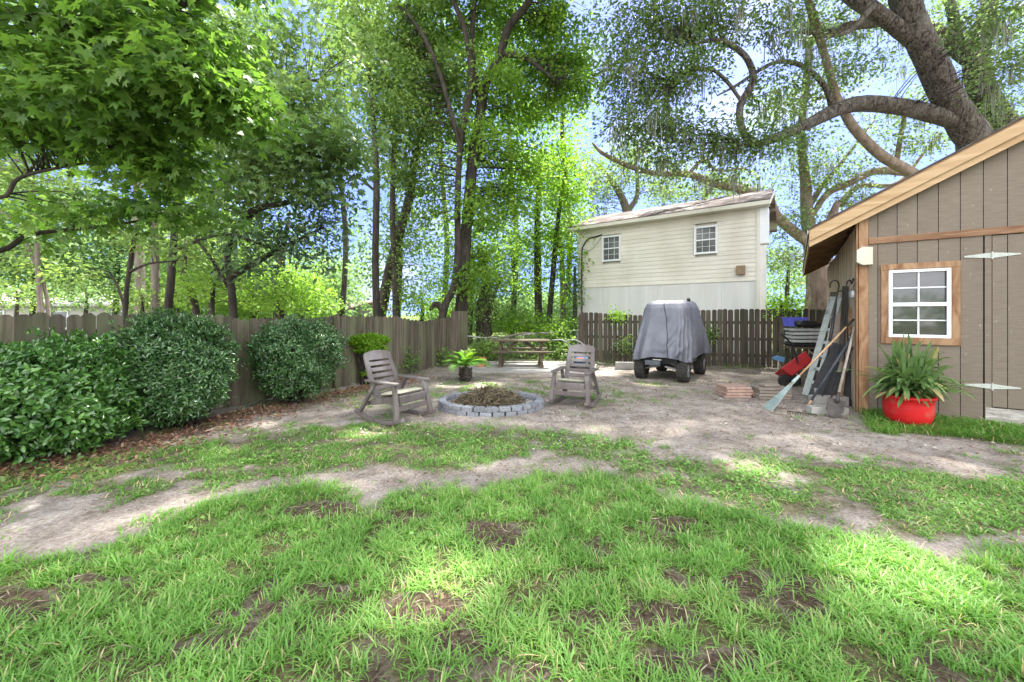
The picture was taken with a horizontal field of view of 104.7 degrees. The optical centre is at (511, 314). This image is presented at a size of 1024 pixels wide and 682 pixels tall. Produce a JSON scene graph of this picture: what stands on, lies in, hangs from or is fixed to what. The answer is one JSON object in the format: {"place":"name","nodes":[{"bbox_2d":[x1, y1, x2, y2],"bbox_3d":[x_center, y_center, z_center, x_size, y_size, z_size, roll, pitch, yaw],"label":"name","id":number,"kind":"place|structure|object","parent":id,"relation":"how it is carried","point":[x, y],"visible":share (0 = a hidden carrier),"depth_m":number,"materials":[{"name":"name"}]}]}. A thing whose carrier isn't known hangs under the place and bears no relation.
{"place":"outdoors","nodes":[
{"label":"outdoors","id":0,"kind":"place"},
{"bbox_2d":[0,380,1023,681],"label":"grass","id":1,"kind":"structure","parent":0,"point":[832,558],"depth_m":2.42,"materials":[{"name":"green plant"}]},
{"bbox_2d":[0,315,1023,681],"bbox_3d":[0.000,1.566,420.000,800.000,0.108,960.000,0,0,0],"label":"ground","id":2,"kind":"structure","parent":0,"point":[692,437],"depth_m":3.27,"materials":[{"name":"soil"}]},
{"bbox_2d":[0,186,62,310],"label":"background tree","id":3,"kind":"object","parent":2,"relation":"on","point":[14,276],"visible":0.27,"depth_m":15.74,"materials":[{"name":"green plant"}]},
{"bbox_2d":[0,278,70,317],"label":"understorey bush","id":4,"kind":"object","parent":2,"relation":"on","point":[20,299],"visible":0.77,"depth_m":11.98,"materials":[{"name":"green plant"}]},
{"bbox_2d":[0,137,127,319],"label":"woodland tree","id":5,"kind":"object","parent":2,"relation":"on","point":[7,176],"visible":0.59,"depth_m":9.95,"materials":[{"name":"green plant"}]},
{"bbox_2d":[0,166,127,316],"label":"background tree","id":6,"kind":"object","parent":2,"relation":"on","point":[62,252],"visible":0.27,"depth_m":16.94,"materials":[{"name":"green plant"}]},
{"bbox_2d":[0,3,131,301],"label":"background tree","id":7,"kind":"object","parent":2,"relation":"on","point":[69,175],"visible":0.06,"depth_m":23.91,"materials":[{"name":"green plant"}]},
{"bbox_2d":[0,326,148,466],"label":"evergreen shrub","id":8,"kind":"object","parent":2,"relation":"on","point":[62,395],"visible":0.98,"depth_m":4.29,"materials":[{"name":"green plant"}]},
{"bbox_2d":[32,282,132,313],"bbox_3d":[-13.978,0.277,13.019,2.131,2.846,2.183,0,0,0],"label":"understorey bush","id":9,"kind":"object","parent":2,"relation":"on","point":[86,303],"visible":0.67,"depth_m":12.80,"materials":[{"name":"green plant"}]},
{"bbox_2d":[8,2,174,315],"bbox_3d":[-17.403,-6.375,16.382,13.013,16.151,4.941,0,0,0],"label":"woodland tree","id":10,"kind":"object","parent":2,"relation":"on","point":[137,278],"visible":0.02,"depth_m":16.85,"materials":[{"name":"brown plant"}]},
{"bbox_2d":[0,292,201,339],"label":"ranch house","id":11,"kind":"structure","parent":2,"relation":"on","point":[68,313],"depth_m":23.78,"materials":[{"name":"grey wood"}]},
{"bbox_2d":[13,189,191,314],"bbox_3d":[-19.036,-2.130,19.127,7.156,7.660,5.082,0,0,0],"label":"background tree","id":12,"kind":"object","parent":2,"relation":"on","point":[117,269],"visible":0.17,"depth_m":18.56,"materials":[{"name":"green plant"}]},
{"bbox_2d":[17,213,215,328],"bbox_3d":[-7.801,-0.195,7.962,3.456,3.789,1.527,0,0,0],"label":"woodland tree","id":13,"kind":"object","parent":2,"relation":"on","point":[133,249],"visible":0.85,"depth_m":8.06,"materials":[{"name":"green plant"}]},
{"bbox_2d":[107,285,174,314],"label":"understorey bush","id":14,"kind":"object","parent":2,"relation":"on","point":[142,301],"visible":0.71,"depth_m":10.94,"materials":[{"name":"green plant"}]},
{"bbox_2d":[30,4,265,314],"bbox_3d":[-11.155,-4.232,12.103,7.423,11.865,3.932,0,0,0],"label":"woodland tree","id":15,"kind":"object","parent":2,"relation":"on","point":[155,279],"visible":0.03,"depth_m":10.96,"materials":[{"name":"green plant"}]},
{"bbox_2d":[0,0,329,258],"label":"maple tree","id":16,"kind":"object","parent":2,"relation":"on","point":[118,60],"visible":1,"depth_m":4.30,"materials":[{"name":"green plant"}]},
{"bbox_2d":[91,305,243,430],"bbox_3d":[-4.953,0.750,5.632,1.903,1.784,1.738,0,0,-34],"label":"evergreen shrub","id":17,"kind":"object","parent":2,"relation":"on","point":[186,376],"visible":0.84,"depth_m":5.34,"materials":[{"name":"green plant"}]},
{"bbox_2d":[97,272,242,316],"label":"background tree","id":18,"kind":"object","parent":2,"relation":"on","point":[174,306],"visible":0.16,"depth_m":18.55,"materials":[{"name":"green plant"}]},
{"bbox_2d":[116,194,289,313],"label":"background tree","id":19,"kind":"object","parent":2,"relation":"on","point":[208,265],"visible":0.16,"depth_m":15.52,"materials":[{"name":"green plant"}]},
{"bbox_2d":[0,312,450,410],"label":"wooden fence","id":20,"kind":"object","parent":2,"relation":"on","point":[427,339],"visible":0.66,"depth_m":7.55,"materials":[{"name":"brown wood"}]},
{"bbox_2d":[148,239,310,315],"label":"woodland tree","id":21,"kind":"object","parent":2,"relation":"on","point":[187,285],"visible":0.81,"depth_m":10.31,"materials":[{"name":"green plant"}]},
{"bbox_2d":[177,269,310,325],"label":"background tree","id":22,"kind":"object","parent":2,"relation":"on","point":[251,314],"visible":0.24,"depth_m":19.32,"materials":[{"name":"green plant"}]},
{"bbox_2d":[159,0,345,319],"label":"background tree","id":23,"kind":"object","parent":2,"relation":"on","point":[263,13],"visible":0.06,"depth_m":24.85,"materials":[{"name":"green plant"}]},
{"bbox_2d":[218,224,343,319],"bbox_3d":[-8.602,-0.880,14.930,4.640,5.161,3.240,0,0,0],"label":"bush","id":24,"kind":"object","parent":2,"relation":"on","point":[300,285],"visible":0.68,"depth_m":14.72,"materials":[{"name":"green plant"}]},
{"bbox_2d":[190,181,372,319],"bbox_3d":[-5.126,-0.535,8.438,4.285,4.470,1.809,0,0,0],"label":"bay tree","id":25,"kind":"object","parent":2,"relation":"on","point":[233,273],"visible":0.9,"depth_m":8.40,"materials":[{"name":"green plant"}]},
{"bbox_2d":[153,0,413,312],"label":"maple tree","id":26,"kind":"object","parent":2,"relation":"on","point":[319,168],"visible":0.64,"depth_m":8.18,"materials":[{"name":"green plant"}]},
{"bbox_2d":[241,312,351,403],"bbox_3d":[-3.904,0.792,7.174,1.864,1.697,1.469,0,0,0],"label":"evergreen shrub","id":27,"kind":"object","parent":2,"relation":"on","point":[297,373],"visible":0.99,"depth_m":6.89,"materials":[{"name":"green plant"}]},
{"bbox_2d":[207,301,391,319],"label":"ranch house","id":28,"kind":"structure","parent":2,"relation":"on","point":[359,308],"depth_m":30.93,"materials":[{"name":"grey wood"}]},
{"bbox_2d":[301,0,399,317],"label":"background tree","id":29,"kind":"object","parent":2,"relation":"on","point":[344,282],"visible":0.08,"depth_m":26.85,"materials":[{"name":"green plant"}]},
{"bbox_2d":[300,0,431,316],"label":"slender tree","id":30,"kind":"object","parent":2,"relation":"on","point":[361,24],"visible":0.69,"depth_m":12.85,"materials":[{"name":"green plant"}]},
{"bbox_2d":[348,332,390,384],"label":"lime shrub","id":31,"kind":"object","parent":2,"relation":"on","point":[365,343],"visible":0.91,"depth_m":9.00,"materials":[{"name":"green plant"}]},
{"bbox_2d":[315,0,454,316],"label":"slender tree","id":32,"kind":"object","parent":2,"relation":"on","point":[409,189],"visible":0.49,"depth_m":14.17,"materials":[{"name":"green plant"}]},
{"bbox_2d":[354,350,438,424],"bbox_3d":[-1.773,1.085,6.062,1.095,1.028,0.743,0,0,34],"label":"rocking chair","id":33,"kind":"object","parent":2,"relation":"on","point":[394,399],"visible":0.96,"depth_m":6.03,"materials":[{"name":"plastic"}]},
{"bbox_2d":[349,37,449,317],"bbox_3d":[-3.776,-3.725,14.016,3.836,10.851,2.970,0,0,-33],"label":"slender tree","id":34,"kind":"object","parent":2,"relation":"on","point":[396,290],"visible":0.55,"depth_m":13.90,"materials":[{"name":"green plant"}]},
{"bbox_2d":[352,174,447,317],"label":"background tree","id":35,"kind":"object","parent":2,"relation":"on","point":[385,226],"visible":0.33,"depth_m":20.75,"materials":[{"name":"green plant"}]},
{"bbox_2d":[0,187,805,339],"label":"woodland","id":36,"kind":"object","parent":2,"relation":"on","point":[351,298],"visible":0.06,"depth_m":32.05,"materials":[{"name":"green plant"}]},
{"bbox_2d":[0,353,809,493],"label":"weeds","id":37,"kind":"object","parent":2,"relation":"on","point":[89,475],"visible":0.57,"depth_m":4.26,"materials":[{"name":"green plant"}]},
{"bbox_2d":[398,345,424,373],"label":"creeper","id":38,"kind":"object","parent":2,"relation":"on","point":[411,360],"visible":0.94,"depth_m":10.53,"materials":[{"name":"green plant"}]},
{"bbox_2d":[380,288,470,320],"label":"understorey bush","id":39,"kind":"object","parent":2,"relation":"on","point":[422,308],"visible":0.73,"depth_m":14.32,"materials":[{"name":"green plant"}]},
{"bbox_2d":[355,0,499,318],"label":"oak tree","id":40,"kind":"object","parent":2,"relation":"on","point":[445,93],"visible":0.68,"depth_m":13.88,"materials":[{"name":"green plant"}]},
{"bbox_2d":[346,0,512,303],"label":"background tree","id":41,"kind":"object","parent":2,"relation":"on","point":[451,146],"visible":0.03,"depth_m":25.85,"materials":[{"name":"green plant"}]},
{"bbox_2d":[451,311,467,362],"bbox_3d":[-1.738,0.748,13.111,0.558,1.725,0.162,0,0,4],"label":"fence end panel","id":42,"kind":"object","parent":2,"relation":"on","point":[459,330],"visible":0.67,"depth_m":13.03,"materials":[{"name":"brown wood"}]},
{"bbox_2d":[442,349,491,381],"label":"sago palm","id":43,"kind":"object","parent":2,"relation":"on","point":[465,372],"visible":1,"depth_m":9.40,"materials":[{"name":"green plant"}]},
{"bbox_2d":[412,194,524,343],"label":"background tree","id":44,"kind":"object","parent":2,"relation":"on","point":[447,288],"visible":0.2,"depth_m":21.70,"materials":[{"name":"green plant"}]},
{"bbox_2d":[468,333,510,360],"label":"understorey bush","id":45,"kind":"object","parent":2,"relation":"on","point":[487,349],"visible":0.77,"depth_m":13.57,"materials":[{"name":"green plant"}]},
{"bbox_2d":[438,390,543,416],"bbox_3d":[-0.359,1.527,6.840,1.814,0.159,1.450,0,0,0],"label":"fire pit","id":46,"kind":"object","parent":2,"relation":"on","point":[534,403],"visible":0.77,"depth_m":6.29,"materials":[{"name":"concrete"}]},
{"bbox_2d":[451,382,527,407],"bbox_3d":[-0.389,1.421,6.904,1.369,0.490,1.122,0,0,0],"label":"brush pile","id":47,"kind":"object","parent":46,"relation":"in","point":[488,395],"visible":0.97,"depth_m":6.69,"materials":[{"name":"brown plant"}]},
{"bbox_2d":[467,250,537,355],"bbox_3d":[-0.694,-0.393,15.046,3.444,4.186,2.583,0,0,0],"label":"bush","id":48,"kind":"object","parent":2,"relation":"on","point":[484,309],"visible":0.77,"depth_m":14.94,"materials":[{"name":"green plant"}]},
{"bbox_2d":[443,0,568,336],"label":"background tree","id":49,"kind":"object","parent":2,"relation":"on","point":[529,137],"visible":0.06,"depth_m":27.80,"materials":[{"name":"green plant"}]},
{"bbox_2d":[474,216,548,338],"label":"background tree","id":50,"kind":"object","parent":2,"relation":"on","point":[515,292],"visible":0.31,"depth_m":22.85,"materials":[{"name":"green plant"}]},
{"bbox_2d":[410,0,613,310],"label":"oak tree","id":51,"kind":"object","parent":2,"relation":"on","point":[545,23],"visible":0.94,"depth_m":14.23,"materials":[{"name":"green plant"}]},
{"bbox_2d":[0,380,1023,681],"bbox_3d":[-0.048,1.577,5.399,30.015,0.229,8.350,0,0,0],"label":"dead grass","id":52,"kind":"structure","parent":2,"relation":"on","point":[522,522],"depth_m":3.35,"materials":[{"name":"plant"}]},
{"bbox_2d":[0,363,1023,600],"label":"leaf litter","id":53,"kind":"object","parent":2,"relation":"on","point":[55,457],"visible":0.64,"depth_m":4.95,"materials":[{"name":"brown plant"}]},
{"bbox_2d":[0,409,1023,553],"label":"clover","id":54,"kind":"object","parent":2,"relation":"on","point":[785,491],"visible":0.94,"depth_m":3.91,"materials":[{"name":"green plant"}]},
{"bbox_2d":[491,309,572,350],"bbox_3d":[0.502,0.730,15.802,3.285,1.940,3.226,0,0,-19],"label":"understorey bush","id":55,"kind":"object","parent":2,"relation":"on","point":[526,328],"visible":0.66,"depth_m":15.54,"materials":[{"name":"green plant"}]},
{"bbox_2d":[496,334,569,359],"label":"understorey bush","id":56,"kind":"object","parent":2,"relation":"on","point":[534,345],"visible":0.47,"depth_m":14.44,"materials":[{"name":"green plant"}]},
{"bbox_2d":[470,361,598,373],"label":"patio slab","id":57,"kind":"structure","parent":2,"relation":"on","point":[520,366],"depth_m":11.69,"materials":[{"name":"concrete"}]},
{"bbox_2d":[492,339,552,367],"bbox_3d":[0.280,1.183,12.350,1.900,0.785,1.570,0,0,2],"label":"picnic table","id":58,"kind":"object","parent":57,"relation":"on","point":[503,350],"visible":1,"depth_m":12.02,"materials":[{"name":"brown wood"}]},
{"bbox_2d":[468,328,622,355],"bbox_3d":[2.049,1.110,15.002,7.728,1.122,0.242,0,0,-13],"label":"chain link fence","id":59,"kind":"object","parent":2,"relation":"on","point":[576,330],"visible":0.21,"depth_m":14.67,"materials":[{"name":"grey metal"}]},
{"bbox_2d":[491,141,608,338],"bbox_3d":[1.777,-3.181,18.420,5.507,9.762,4.032,0,0,0],"label":"gap tree","id":60,"kind":"object","parent":2,"relation":"on","point":[537,278],"visible":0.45,"depth_m":18.55,"materials":[{"name":"green plant"}]},
{"bbox_2d":[518,196,587,328],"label":"gap tree","id":61,"kind":"object","parent":2,"relation":"on","point":[562,307],"visible":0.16,"depth_m":23.84,"materials":[{"name":"green plant"}]},
{"bbox_2d":[532,312,588,353],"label":"understorey bush","id":62,"kind":"object","parent":2,"relation":"on","point":[559,330],"visible":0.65,"depth_m":14.82,"materials":[{"name":"green plant"}]},
{"bbox_2d":[518,119,608,349],"bbox_3d":[2.119,-3.349,17.219,3.529,10.098,3.275,0,0,-26],"label":"gap tree","id":63,"kind":"object","parent":2,"relation":"on","point":[555,261],"visible":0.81,"depth_m":17.09,"materials":[{"name":"green plant"}]},
{"bbox_2d":[548,335,588,360],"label":"understorey bush","id":64,"kind":"object","parent":2,"relation":"on","point":[564,354],"visible":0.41,"depth_m":13.92,"materials":[{"name":"green plant"}]},
{"bbox_2d":[530,38,609,295],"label":"background tree","id":65,"kind":"object","parent":2,"relation":"on","point":[568,125],"visible":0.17,"depth_m":29.82,"materials":[{"name":"green plant"}]},
{"bbox_2d":[131,364,1010,451],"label":"wood chips","id":66,"kind":"object","parent":2,"relation":"on","point":[617,415],"visible":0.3,"depth_m":5.97,"materials":[{"name":"brown wood"}]},
{"bbox_2d":[546,344,601,406],"bbox_3d":[1.137,1.085,7.096,0.743,1.028,1.095,0,0,25],"label":"rocking chair","id":67,"kind":"object","parent":2,"relation":"on","point":[589,375],"visible":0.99,"depth_m":7.18,"materials":[{"name":"plastic"}]},
{"bbox_2d":[562,266,585,352],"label":"evergreen tree","id":68,"kind":"object","parent":2,"relation":"on","point":[574,291],"visible":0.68,"depth_m":16.34,"materials":[{"name":"green plant"}]},
{"bbox_2d":[565,128,690,224],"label":"background oak","id":69,"kind":"object","parent":2,"relation":"on","point":[619,192],"visible":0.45,"depth_m":26.51,"materials":[{"name":"green plant"}]},
{"bbox_2d":[634,354,705,382],"bbox_3d":[4.161,0.732,10.300,1.247,1.764,2.230,0,0,38],"label":"golf cart","id":70,"kind":"object","parent":2,"relation":"on","point":[643,366],"visible":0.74,"depth_m":9.72,"materials":[{"name":"rubber"}]},
{"bbox_2d":[633,298,709,362],"bbox_3d":[4.211,0.353,10.352,1.458,1.544,2.600,0,0,38],"label":"cart cover","id":71,"kind":"object","parent":70,"relation":"on","point":[672,329],"visible":1,"depth_m":9.58,"materials":[{"name":"fabric"}]},
{"bbox_2d":[566,189,776,361],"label":"two storey house","id":72,"kind":"structure","parent":2,"relation":"on","point":[708,254],"depth_m":14.75,"materials":[{"name":"beige plastic"}]},
{"bbox_2d":[602,234,620,261],"bbox_3d":[4.056,-2.695,16.126,0.798,1.072,0.060,0,0,36],"label":"window","id":73,"kind":"structure","parent":72,"relation":"in","point":[611,245],"depth_m":16.12,"materials":[{"name":"white plastic"}]},
{"bbox_2d":[694,224,717,254],"bbox_3d":[6.909,-2.658,14.074,0.763,1.024,0.060,0,0,36],"label":"window","id":74,"kind":"structure","parent":72,"relation":"in","point":[705,237],"depth_m":14.07,"materials":[{"name":"white plastic"}]},
{"bbox_2d":[578,309,829,367],"bbox_3d":[6.277,0.725,12.269,8.356,1.789,0.341,0,0,16],"label":"picket fence","id":75,"kind":"object","parent":2,"relation":"on","point":[764,354],"visible":0.52,"depth_m":12.06,"materials":[{"name":"brown wood"}]},
{"bbox_2d":[609,334,633,359],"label":"creeper","id":76,"kind":"object","parent":75,"relation":"attached to","point":[625,346],"visible":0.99,"depth_m":12.73,"materials":[{"name":"green plant"}]},
{"bbox_2d":[762,291,811,327],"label":"creeper","id":77,"kind":"object","parent":75,"relation":"attached to","point":[789,306],"visible":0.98,"depth_m":11.44,"materials":[{"name":"green plant"}]},
{"bbox_2d":[641,156,795,212],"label":"background oak","id":78,"kind":"object","parent":2,"relation":"on","point":[685,199],"visible":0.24,"depth_m":29.23,"materials":[{"name":"green plant"}]},
{"bbox_2d":[714,383,754,397],"bbox_3d":[4.420,1.495,7.748,0.699,0.204,0.490,0,0,3],"label":"paver stack","id":79,"kind":"object","parent":2,"relation":"on","point":[732,390],"visible":0.92,"depth_m":7.55,"materials":[{"name":"ceramic"}]},
{"bbox_2d":[472,0,1023,200],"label":"live oak","id":80,"kind":"object","parent":2,"relation":"on","point":[951,108],"visible":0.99,"depth_m":10.35,"materials":[{"name":"green plant"}]},
{"bbox_2d":[587,0,953,331],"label":"live oak","id":81,"kind":"object","parent":2,"relation":"on","point":[895,167],"visible":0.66,"depth_m":17.64,"materials":[{"name":"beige plant"}]},
{"bbox_2d":[751,385,791,399],"bbox_3d":[4.931,1.483,7.514,0.588,0.224,0.319,0,0,6],"label":"paver stack","id":82,"kind":"object","parent":2,"relation":"on","point":[762,392],"visible":0.71,"depth_m":7.38,"materials":[{"name":"grey stone"}]},
{"bbox_2d":[766,238,805,335],"bbox_3d":[16.602,-1.568,23.916,4.419,6.537,3.716,0,0,20],"label":"understorey bush","id":83,"kind":"object","parent":2,"relation":"on","point":[787,283],"visible":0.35,"depth_m":23.90,"materials":[{"name":"green plant"}]},
{"bbox_2d":[765,291,807,351],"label":"understorey bush","id":84,"kind":"object","parent":2,"relation":"on","point":[773,304],"visible":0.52,"depth_m":16.88,"materials":[{"name":"green plant"}]},
{"bbox_2d":[775,333,811,386],"bbox_3d":[6.313,1.003,8.920,0.786,1.194,0.501,0,0,0],"label":"garden cart","id":85,"kind":"object","parent":2,"relation":"on","point":[787,372],"visible":0.95,"depth_m":8.73,"materials":[{"name":"red paint"}]},
{"bbox_2d":[780,345,824,379],"bbox_3d":[7.117,1.190,9.532,0.898,0.824,0.576,0,0,11],"label":"work stand","id":86,"kind":"object","parent":2,"relation":"on","point":[785,347],"visible":0.41,"depth_m":9.54,"materials":[{"name":"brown wood"}]},
{"bbox_2d":[764,319,854,410],"bbox_3d":[4.959,0.862,6.641,1.367,1.584,0.314,0,0,0],"label":"leaf rake","id":87,"kind":"object","parent":2,"relation":"on","point":[772,403],"visible":0.81,"depth_m":6.58,"materials":[{"name":"teal wood"}]},
{"bbox_2d":[802,292,841,395],"bbox_3d":[6.304,0.572,7.992,1.113,2.093,0.243,0,0,-28],"label":"ladder","id":88,"kind":"object","parent":2,"relation":"on","point":[820,343],"visible":0.65,"depth_m":8.01,"materials":[{"name":"metal"}]},
{"bbox_2d":[808,342,838,394],"bbox_3d":[5.914,1.088,7.317,0.705,1.132,0.205,0,0,6],"label":"dark panel","id":89,"kind":"object","parent":2,"relation":"on","point":[827,364],"visible":0.29,"depth_m":7.37,"materials":[{"name":"black plastic"}]},
{"bbox_2d":[806,405,848,414],"bbox_3d":[5.062,1.540,6.345,0.540,0.120,0.160,0,0,7],"label":"concrete block","id":90,"kind":"object","parent":2,"relation":"on","point":[816,409],"depth_m":6.29,"materials":[{"name":"grey concrete"}]},
{"bbox_2d":[808,395,848,406],"bbox_3d":[5.549,1.515,6.924,0.560,0.170,0.160,0,0,7],"label":"concrete block","id":91,"kind":"object","parent":90,"relation":"on","point":[820,400],"depth_m":6.87,"materials":[{"name":"grey concrete"}]},
{"bbox_2d":[807,339,849,404],"bbox_3d":[5.375,0.995,6.692,0.653,1.226,0.038,0,0,21],"label":"pole","id":92,"kind":"object","parent":2,"relation":"on","point":[829,372],"visible":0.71,"depth_m":6.68,"materials":[{"name":"grey metal"}]},
{"bbox_2d":[828,290,845,361],"bbox_3d":[5.556,0.296,6.750,0.298,1.416,0.022,0,0,0],"label":"shepherd hook","id":93,"kind":"object","parent":2,"relation":"on","point":[844,319],"visible":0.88,"depth_m":6.74,"materials":[{"name":"black metal"}]},
{"bbox_2d":[808,171,869,354],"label":"live oak","id":94,"kind":"object","parent":2,"relation":"on","point":[818,282],"visible":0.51,"depth_m":15.04,"materials":[{"name":"beige plant"}]},
{"bbox_2d":[827,344,851,405],"bbox_3d":[5.904,1.083,7.017,0.493,1.078,0.198,0,0,40],"label":"dark panel","id":95,"kind":"object","parent":2,"relation":"on","point":[847,385],"visible":0.24,"depth_m":7.05,"materials":[{"name":"black plastic"}]},
{"bbox_2d":[826,327,854,417],"bbox_3d":[5.260,0.901,6.251,0.825,1.378,0.201,0,0,-31],"label":"shovel","id":96,"kind":"object","parent":2,"relation":"on","point":[835,407],"visible":1,"depth_m":6.13,"materials":[{"name":"metal"}]},
{"bbox_2d":[839,286,848,340],"bbox_3d":[6.120,0.540,7.250,0.334,2.132,0.167,0,0,-27],"label":"tall plank","id":97,"kind":"object","parent":2,"relation":"on","point":[842,311],"visible":0.21,"depth_m":7.29,"materials":[{"name":"grey wood"}]},
{"bbox_2d":[880,391,937,425],"bbox_3d":[5.660,1.345,5.640,0.580,0.400,0.580,0,0,0],"label":"plant pot","id":98,"kind":"object","parent":2,"relation":"on","point":[912,410],"visible":0.65,"depth_m":5.45,"materials":[{"name":"red plastic"}]},
{"bbox_2d":[836,333,975,407],"bbox_3d":[5.608,0.764,5.532,1.418,1.039,1.088,0,0,0],"label":"strap leaf plant","id":99,"kind":"object","parent":98,"relation":"in","point":[906,373],"visible":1,"depth_m":5.46,"materials":[{"name":"green plant"}]},
{"bbox_2d":[799,0,1023,130],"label":"live oak","id":100,"kind":"object","parent":2,"relation":"on","point":[1007,114],"visible":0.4,"depth_m":15.58,"materials":[{"name":"green plant"}]},
{"bbox_2d":[802,116,1023,424],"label":"garden shed","id":101,"kind":"structure","parent":2,"relation":"on","point":[934,252],"depth_m":5.71,"materials":[{"name":"paint"}]},
{"bbox_2d":[880,260,960,345],"bbox_3d":[6.087,-0.160,5.909,0.845,1.220,0.081,0,0,36],"label":"window","id":102,"kind":"structure","parent":101,"relation":"in","point":[918,301],"depth_m":5.90,"materials":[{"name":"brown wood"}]},
{"bbox_2d":[964,233,1023,409],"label":"door","id":103,"kind":"structure","parent":101,"relation":"in","point":[1007,254],"depth_m":5.40,"materials":[{"name":"paint"}]},
{"bbox_2d":[0,0,1023,314],"label":"sky","id":104,"kind":"structure","parent":0,"point":[741,69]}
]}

